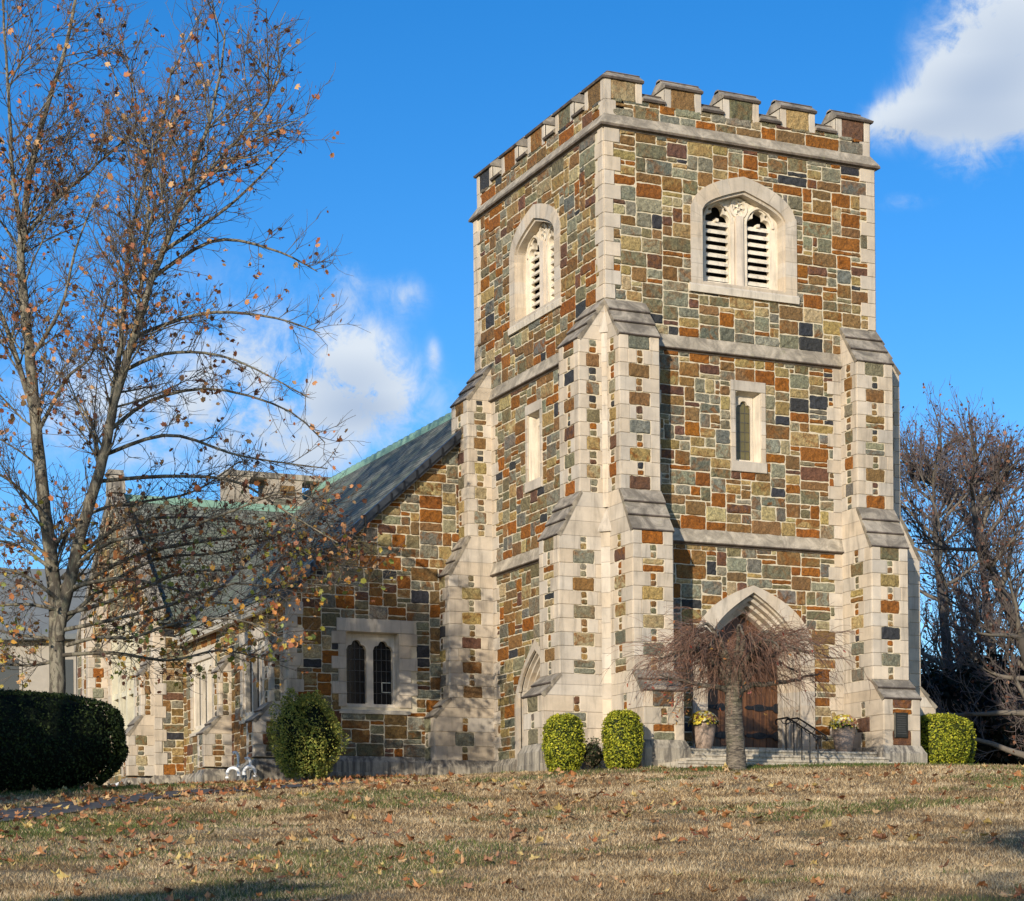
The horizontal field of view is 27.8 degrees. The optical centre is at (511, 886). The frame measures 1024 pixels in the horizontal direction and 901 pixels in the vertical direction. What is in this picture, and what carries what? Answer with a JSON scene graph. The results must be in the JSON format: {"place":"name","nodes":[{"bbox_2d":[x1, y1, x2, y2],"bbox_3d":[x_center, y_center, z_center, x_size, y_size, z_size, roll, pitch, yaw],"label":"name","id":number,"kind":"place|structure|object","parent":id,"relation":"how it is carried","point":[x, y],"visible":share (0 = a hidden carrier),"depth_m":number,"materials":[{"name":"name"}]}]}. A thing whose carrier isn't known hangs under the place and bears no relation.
{"place":"outdoors","nodes":[
{"label":"outdoors","id":0,"kind":"place"},
{"bbox_2d":[0,781,362,821],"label":"path","id":1,"kind":"structure","parent":0,"point":[46,808],"depth_m":34.31,"materials":[{"name":"concrete"}]},
{"bbox_2d":[0,761,1023,900],"bbox_3d":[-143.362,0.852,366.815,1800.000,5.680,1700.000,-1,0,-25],"label":"lawn ground","id":2,"kind":"structure","parent":0,"point":[250,832],"depth_m":24.75,"materials":[{"name":"beige plant"}]},
{"bbox_2d":[37,846,45,853],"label":"fallen leaf","id":3,"kind":"object","parent":2,"relation":"on","point":[40,850],"visible":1,"depth_m":23.06,"materials":[{"name":"orange plant"}]},
{"bbox_2d":[0,568,90,695],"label":"neighbour house","id":4,"kind":"structure","parent":2,"relation":"on","point":[39,678],"depth_m":81.68,"materials":[{"name":"paint"}]},
{"bbox_2d":[0,656,21,689],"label":"window","id":5,"kind":"structure","parent":4,"relation":"in","point":[11,682],"depth_m":81.60,"materials":[{"name":"glass"}]},
{"bbox_2d":[48,656,76,695],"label":"window","id":6,"kind":"structure","parent":4,"relation":"in","point":[70,662],"depth_m":81.60,"materials":[{"name":"glass"}]},
{"bbox_2d":[56,870,70,879],"bbox_3d":[-4.240,-0.104,19.582,0.137,0.087,0.138,-26,-33,34],"label":"fallen leaf","id":7,"kind":"object","parent":2,"relation":"on","point":[62,875],"visible":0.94,"depth_m":19.57,"materials":[{"name":"yellow plant"}]},
{"bbox_2d":[0,687,129,793],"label":"yew hedge","id":8,"kind":"object","parent":2,"relation":"on","point":[52,741],"visible":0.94,"depth_m":40.95,"materials":[{"name":"green plant"}]},
{"bbox_2d":[73,887,85,895],"bbox_3d":[-3.636,0.053,17.316,0.096,0.070,0.115,-28,-34,22],"label":"fallen leaf","id":9,"kind":"object","parent":2,"relation":"on","point":[77,893],"visible":0.94,"depth_m":17.29,"materials":[{"name":"brown plant"}]},
{"bbox_2d":[87,866,96,872],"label":"fallen leaf","id":10,"kind":"object","parent":2,"relation":"on","point":[91,870],"visible":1,"depth_m":20.28,"materials":[{"name":"orange plant"}]},
{"bbox_2d":[115,850,123,858],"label":"fallen leaf","id":11,"kind":"object","parent":2,"relation":"on","point":[120,854],"visible":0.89,"depth_m":22.83,"materials":[{"name":"orange plant"}]},
{"bbox_2d":[120,859,128,865],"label":"fallen leaf","id":12,"kind":"object","parent":2,"relation":"on","point":[125,862],"visible":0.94,"depth_m":21.47,"materials":[{"name":"orange plant"}]},
{"bbox_2d":[127,850,136,857],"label":"fallen leaf","id":13,"kind":"object","parent":2,"relation":"on","point":[134,854],"visible":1,"depth_m":22.72,"materials":[{"name":"orange plant"}]},
{"bbox_2d":[148,845,155,851],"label":"fallen leaf","id":14,"kind":"object","parent":2,"relation":"on","point":[152,848],"visible":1,"depth_m":23.66,"materials":[{"name":"beige plant"}]},
{"bbox_2d":[148,851,156,859],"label":"fallen leaf","id":15,"kind":"object","parent":2,"relation":"on","point":[155,856],"visible":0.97,"depth_m":22.64,"materials":[{"name":"brown plant"}]},
{"bbox_2d":[164,887,173,892],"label":"fallen leaf","id":16,"kind":"object","parent":2,"relation":"on","point":[168,889],"visible":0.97,"depth_m":17.91,"materials":[{"name":"brown plant"}]},
{"bbox_2d":[169,891,180,900],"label":"fallen leaf","id":17,"kind":"object","parent":2,"relation":"on","point":[172,898],"visible":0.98,"depth_m":16.88,"materials":[{"name":"brown plant"}]},
{"bbox_2d":[169,851,180,859],"bbox_3d":[-3.692,-0.333,22.659,0.134,0.084,0.134,-23,22,-10],"label":"fallen leaf","id":18,"kind":"object","parent":2,"relation":"on","point":[178,856],"visible":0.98,"depth_m":22.64,"materials":[{"name":"yellow plant"}]},
{"bbox_2d":[182,863,192,869],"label":"fallen leaf","id":19,"kind":"object","parent":2,"relation":"on","point":[186,867],"visible":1,"depth_m":20.96,"materials":[{"name":"brown plant"}]},
{"bbox_2d":[184,865,197,875],"bbox_3d":[-3.137,-0.148,20.277,0.140,0.095,0.125,-29,-31,31],"label":"fallen leaf","id":20,"kind":"object","parent":2,"relation":"on","point":[194,871],"visible":0.92,"depth_m":20.26,"materials":[{"name":"orange plant"}]},
{"bbox_2d":[185,894,197,899],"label":"fallen leaf","id":21,"kind":"object","parent":2,"relation":"on","point":[188,897],"visible":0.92,"depth_m":17.13,"materials":[{"name":"brown plant"}]},
{"bbox_2d":[0,0,409,705],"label":"sycamore tree","id":22,"kind":"object","parent":2,"relation":"on","point":[56,590],"visible":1,"depth_m":45.85,"materials":[{"name":"brown plant"}]},
{"bbox_2d":[204,891,215,899],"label":"fallen leaf","id":23,"kind":"object","parent":2,"relation":"on","point":[209,895],"visible":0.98,"depth_m":17.21,"materials":[{"name":"brown plant"}]},
{"bbox_2d":[219,856,226,862],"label":"fallen leaf","id":24,"kind":"object","parent":2,"relation":"on","point":[222,859],"visible":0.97,"depth_m":22.16,"materials":[{"name":"orange plant"}]},
{"bbox_2d":[225,766,240,777],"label":"vent pipe","id":25,"kind":"object","parent":2,"relation":"on","point":[229,769],"visible":0.95,"depth_m":52.66,"materials":[{"name":"white plastic"}]},
{"bbox_2d":[232,751,239,767],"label":"vent pipe","id":26,"kind":"object","parent":2,"relation":"on","point":[238,756],"visible":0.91,"depth_m":53.85,"materials":[{"name":"white plastic"}]},
{"bbox_2d":[245,757,251,769],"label":"vent pipe","id":27,"kind":"object","parent":2,"relation":"on","point":[249,760],"visible":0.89,"depth_m":52.48,"materials":[{"name":"grey metal"}]},
{"bbox_2d":[242,765,256,776],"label":"vent pipe","id":28,"kind":"object","parent":2,"relation":"on","point":[252,767],"visible":0.91,"depth_m":52.38,"materials":[{"name":"white plastic"}]},
{"bbox_2d":[253,854,263,860],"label":"fallen leaf","id":29,"kind":"object","parent":2,"relation":"on","point":[259,857],"visible":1,"depth_m":22.50,"materials":[{"name":"yellow plant"}]},
{"bbox_2d":[263,866,273,872],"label":"fallen leaf","id":30,"kind":"object","parent":2,"relation":"on","point":[266,870],"visible":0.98,"depth_m":20.52,"materials":[{"name":"brown plant"}]},
{"bbox_2d":[273,849,282,857],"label":"fallen leaf","id":31,"kind":"object","parent":2,"relation":"on","point":[278,854],"visible":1,"depth_m":22.67,"materials":[{"name":"orange plant"}]},
{"bbox_2d":[287,868,299,876],"bbox_3d":[-2.128,-0.143,20.189,0.141,0.096,0.126,-17,0,-27],"label":"fallen leaf","id":32,"kind":"object","parent":2,"relation":"on","point":[298,871],"visible":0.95,"depth_m":20.20,"materials":[{"name":"brown plant"}]},
{"bbox_2d":[300,866,309,874],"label":"fallen leaf","id":33,"kind":"object","parent":2,"relation":"on","point":[302,871],"visible":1,"depth_m":20.28,"materials":[{"name":"brown plant"}]},
{"bbox_2d":[266,687,350,779],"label":"holly bush","id":34,"kind":"object","parent":2,"relation":"on","point":[307,741],"visible":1,"depth_m":50.52,"materials":[{"name":"green plant"}]},
{"bbox_2d":[353,859,361,865],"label":"fallen leaf","id":35,"kind":"object","parent":2,"relation":"on","point":[357,862],"visible":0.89,"depth_m":21.66,"materials":[{"name":"orange plant"}]},
{"bbox_2d":[394,852,405,859],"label":"fallen leaf","id":36,"kind":"object","parent":2,"relation":"on","point":[400,857],"visible":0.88,"depth_m":22.75,"materials":[{"name":"brown plant"}]},
{"bbox_2d":[412,878,425,889],"bbox_3d":[-0.832,-0.028,18.617,0.145,0.094,0.129,10,-32,-32],"label":"fallen leaf","id":37,"kind":"object","parent":2,"relation":"on","point":[415,883],"visible":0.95,"depth_m":18.60,"materials":[{"name":"orange plant"}]},
{"bbox_2d":[423,856,433,865],"bbox_3d":[-0.883,-0.270,21.957,0.144,0.109,0.139,-20,-6,-46],"label":"fallen leaf","id":38,"kind":"object","parent":2,"relation":"on","point":[431,861],"visible":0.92,"depth_m":21.94,"materials":[{"name":"brown plant"}]},
{"bbox_2d":[425,849,434,855],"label":"fallen leaf","id":39,"kind":"object","parent":2,"relation":"on","point":[428,852],"visible":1,"depth_m":23.03,"materials":[{"name":"orange plant"}]},
{"bbox_2d":[430,867,443,874],"bbox_3d":[-0.742,-0.153,20.553,0.132,0.083,0.132,15,-16,-28],"label":"fallen leaf","id":40,"kind":"object","parent":2,"relation":"on","point":[434,870],"visible":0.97,"depth_m":20.56,"materials":[{"name":"yellow plant"}]},
{"bbox_2d":[455,855,463,864],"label":"fallen leaf","id":41,"kind":"object","parent":2,"relation":"on","point":[462,860],"visible":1,"depth_m":21.97,"materials":[{"name":"orange plant"}]},
{"bbox_2d":[462,881,472,887],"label":"fallen leaf","id":42,"kind":"object","parent":2,"relation":"on","point":[467,885],"visible":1,"depth_m":18.46,"materials":[{"name":"brown plant"}]},
{"bbox_2d":[483,855,492,860],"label":"fallen leaf","id":43,"kind":"object","parent":2,"relation":"on","point":[486,858],"visible":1,"depth_m":22.32,"materials":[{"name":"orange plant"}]},
{"bbox_2d":[74,70,936,785],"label":"stone church","id":44,"kind":"structure","parent":2,"relation":"on","point":[680,388],"depth_m":50.89,"materials":[{"name":"stone"}]},
{"bbox_2d":[107,605,154,737],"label":"transept window","id":45,"kind":"structure","parent":44,"relation":"in","point":[126,706],"depth_m":65.26,"materials":[{"name":"stone"}]},
{"bbox_2d":[189,644,215,736],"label":"nave window","id":46,"kind":"structure","parent":44,"relation":"in","point":[200,708],"depth_m":60.12,"materials":[{"name":"stone"}]},
{"bbox_2d":[239,623,268,723],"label":"nave window","id":47,"kind":"structure","parent":44,"relation":"in","point":[250,700],"depth_m":55.93,"materials":[{"name":"stone"}]},
{"bbox_2d":[331,617,417,714],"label":"nave window","id":48,"kind":"structure","parent":44,"relation":"in","point":[375,663],"depth_m":54.01,"materials":[{"name":"stone"}]},
{"bbox_2d":[514,640,539,758],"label":"stone doorway","id":49,"kind":"structure","parent":44,"relation":"in","point":[530,673],"depth_m":52.97,"materials":[{"name":"stone"}]},
{"bbox_2d":[524,398,543,492],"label":"slit window","id":50,"kind":"structure","parent":44,"relation":"in","point":[533,423],"depth_m":52.47,"materials":[{"name":"stone"}]},
{"bbox_2d":[507,203,561,335],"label":"belfry window","id":51,"kind":"structure","parent":44,"relation":"in","point":[539,228],"depth_m":52.41,"materials":[{"name":"stone"}]},
{"bbox_2d":[708,616,738,746],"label":"door leaf","id":52,"kind":"structure","parent":44,"relation":"in","point":[720,736],"depth_m":50.59,"materials":[{"name":"brown wood"}]},
{"bbox_2d":[689,177,799,304],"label":"belfry window","id":53,"kind":"structure","parent":44,"relation":"in","point":[737,199],"depth_m":50.32,"materials":[{"name":"stone"}]},
{"bbox_2d":[730,380,766,473],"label":"slit window","id":54,"kind":"structure","parent":44,"relation":"in","point":[747,407],"depth_m":50.35,"materials":[{"name":"stone"}]},
{"bbox_2d":[692,585,814,750],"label":"stone doorway","id":55,"kind":"structure","parent":44,"relation":"in","point":[722,611],"depth_m":50.73,"materials":[{"name":"stone"}]},
{"bbox_2d":[739,615,777,747],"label":"door leaf","id":56,"kind":"structure","parent":44,"relation":"in","point":[761,731],"depth_m":51.05,"materials":[{"name":"brown wood"}]},
{"bbox_2d":[893,712,907,737],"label":"memorial plaque","id":57,"kind":"object","parent":44,"relation":"attached to","point":[900,730],"visible":1,"depth_m":49.87,"materials":[{"name":"grey metal"}]},
{"bbox_2d":[501,878,511,883],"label":"fallen leaf","id":58,"kind":"object","parent":2,"relation":"on","point":[509,881],"visible":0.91,"depth_m":19.44,"materials":[{"name":"brown plant"}]},
{"bbox_2d":[0,761,1023,846],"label":"leaf litter","id":59,"kind":"object","parent":2,"relation":"on","point":[319,782],"visible":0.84,"depth_m":33.51,"materials":[{"name":"brown plant"}]},
{"bbox_2d":[529,854,540,859],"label":"fallen leaf","id":60,"kind":"object","parent":2,"relation":"on","point":[532,857],"visible":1,"depth_m":22.82,"materials":[{"name":"yellow plant"}]},
{"bbox_2d":[541,713,585,771],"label":"boxwood shrub","id":61,"kind":"object","parent":2,"relation":"on","point":[563,744],"visible":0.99,"depth_m":46.00,"materials":[{"name":"green plant"}]},
{"bbox_2d":[571,875,579,880],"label":"fallen leaf","id":62,"kind":"object","parent":2,"relation":"on","point":[575,877],"visible":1,"depth_m":19.73,"materials":[{"name":"brown plant"}]},
{"bbox_2d":[599,708,644,768],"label":"boxwood shrub","id":63,"kind":"object","parent":2,"relation":"on","point":[622,738],"visible":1,"depth_m":46.00,"materials":[{"name":"green plant"}]},
{"bbox_2d":[708,883,718,891],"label":"fallen leaf","id":64,"kind":"object","parent":2,"relation":"on","point":[714,890],"visible":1,"depth_m":18.23,"materials":[{"name":"brown plant"}]},
{"bbox_2d":[600,589,876,769],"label":"weeping cherry","id":65,"kind":"object","parent":2,"relation":"on","point":[734,673],"visible":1,"depth_m":44.93,"materials":[{"name":"brown plant"}]},
{"bbox_2d":[733,877,744,883],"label":"fallen leaf","id":66,"kind":"object","parent":2,"relation":"on","point":[739,880],"visible":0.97,"depth_m":19.33,"materials":[{"name":"brown plant"}]},
{"bbox_2d":[737,894,746,900],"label":"fallen leaf","id":67,"kind":"object","parent":2,"relation":"on","point":[741,897],"visible":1,"depth_m":17.38,"materials":[{"name":"brown plant"}]},
{"bbox_2d":[658,748,911,767],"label":"entrance steps","id":68,"kind":"structure","parent":2,"relation":"on","point":[700,757],"depth_m":48.15,"materials":[{"name":"stone"}]},
{"bbox_2d":[688,710,719,748],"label":"flower planter","id":69,"kind":"object","parent":68,"relation":"on","point":[703,733],"visible":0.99,"depth_m":48.28,"materials":[{"name":"stone"}]},
{"bbox_2d":[775,717,827,763],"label":"handrail","id":70,"kind":"object","parent":68,"relation":"on","point":[801,726],"visible":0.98,"depth_m":48.22,"materials":[{"name":"black metal"}]},
{"bbox_2d":[828,714,858,751],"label":"flower planter","id":71,"kind":"object","parent":68,"relation":"on","point":[844,735],"visible":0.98,"depth_m":49.72,"materials":[{"name":"ceramic"}]},
{"bbox_2d":[784,860,793,866],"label":"fallen leaf","id":72,"kind":"object","parent":2,"relation":"on","point":[787,862],"visible":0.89,"depth_m":21.79,"materials":[{"name":"brown plant"}]},
{"bbox_2d":[810,876,820,883],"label":"fallen leaf","id":73,"kind":"object","parent":2,"relation":"on","point":[816,880],"visible":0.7,"depth_m":19.44,"materials":[{"name":"orange plant"}]},
{"bbox_2d":[840,887,851,894],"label":"fallen leaf","id":74,"kind":"object","parent":2,"relation":"on","point":[843,890],"visible":1,"depth_m":18.28,"materials":[{"name":"brown plant"}]},
{"bbox_2d":[879,892,893,895],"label":"fallen leaf","id":75,"kind":"object","parent":2,"relation":"on","point":[887,894],"visible":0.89,"depth_m":18.10,"materials":[{"name":"brown plant"}]},
{"bbox_2d":[921,648,958,679],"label":"evergreen thicket","id":76,"kind":"object","parent":2,"relation":"on","point":[929,665],"depth_m":87.46,"materials":[{"name":"plant"}]},
{"bbox_2d":[920,712,971,763],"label":"boxwood shrub","id":77,"kind":"object","parent":2,"relation":"on","point":[945,738],"visible":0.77,"depth_m":51.56,"materials":[{"name":"green plant"}]},
{"bbox_2d":[900,381,1023,679],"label":"oak tree","id":78,"kind":"object","parent":2,"relation":"on","point":[914,465],"visible":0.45,"depth_m":81.37,"materials":[{"name":"brown plant"}]},
{"bbox_2d":[901,389,1023,763],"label":"oak tree","id":79,"kind":"object","parent":2,"relation":"on","point":[1007,601],"visible":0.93,"depth_m":71.40,"materials":[{"name":"brown plant"}]},
{"bbox_2d":[902,377,1023,670],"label":"oak tree","id":80,"kind":"object","parent":2,"relation":"on","point":[954,560],"visible":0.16,"depth_m":87.78,"materials":[{"name":"brown plant"}]},
{"bbox_2d":[921,664,1014,764],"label":"evergreen thicket","id":81,"kind":"object","parent":2,"relation":"on","point":[948,688],"visible":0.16,"depth_m":75.01,"materials":[{"name":"green plant"}]},
{"bbox_2d":[959,716,976,763],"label":"boxwood shrub","id":82,"kind":"object","parent":2,"relation":"on","point":[971,756],"visible":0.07,"depth_m":52.71,"materials":[{"name":"green plant"}]},
{"bbox_2d":[929,635,1023,764],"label":"bare tree","id":83,"kind":"object","parent":2,"relation":"on","point":[1010,759],"visible":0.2,"depth_m":77.19,"materials":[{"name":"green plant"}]},
{"bbox_2d":[975,881,988,887],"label":"fallen leaf","id":84,"kind":"object","parent":2,"relation":"on","point":[981,883],"visible":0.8,"depth_m":19.32,"materials":[{"name":"brown plant"}]},
{"bbox_2d":[999,891,1012,896],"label":"fallen leaf","id":85,"kind":"object","parent":2,"relation":"on","point":[1003,893],"visible":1,"depth_m":18.30,"materials":[{"name":"brown plant"}]},
{"bbox_2d":[1014,883,1023,893],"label":"fallen leaf","id":86,"kind":"object","parent":2,"relation":"on","point":[1019,890],"visible":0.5,"depth_m":18.37,"materials":[{"name":"brown plant"}]},
{"bbox_2d":[0,0,1023,673],"label":"sky","id":87,"kind":"structure","parent":0,"point":[422,96],"materials":[{"name":"blue"}]},
{"bbox_2d":[581,736,603,769],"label":"shrub","id":88,"kind":"object","parent":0,"point":[593,756],"visible":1,"depth_m":46.34,"materials":[{"name":"green plant"}]}
]}

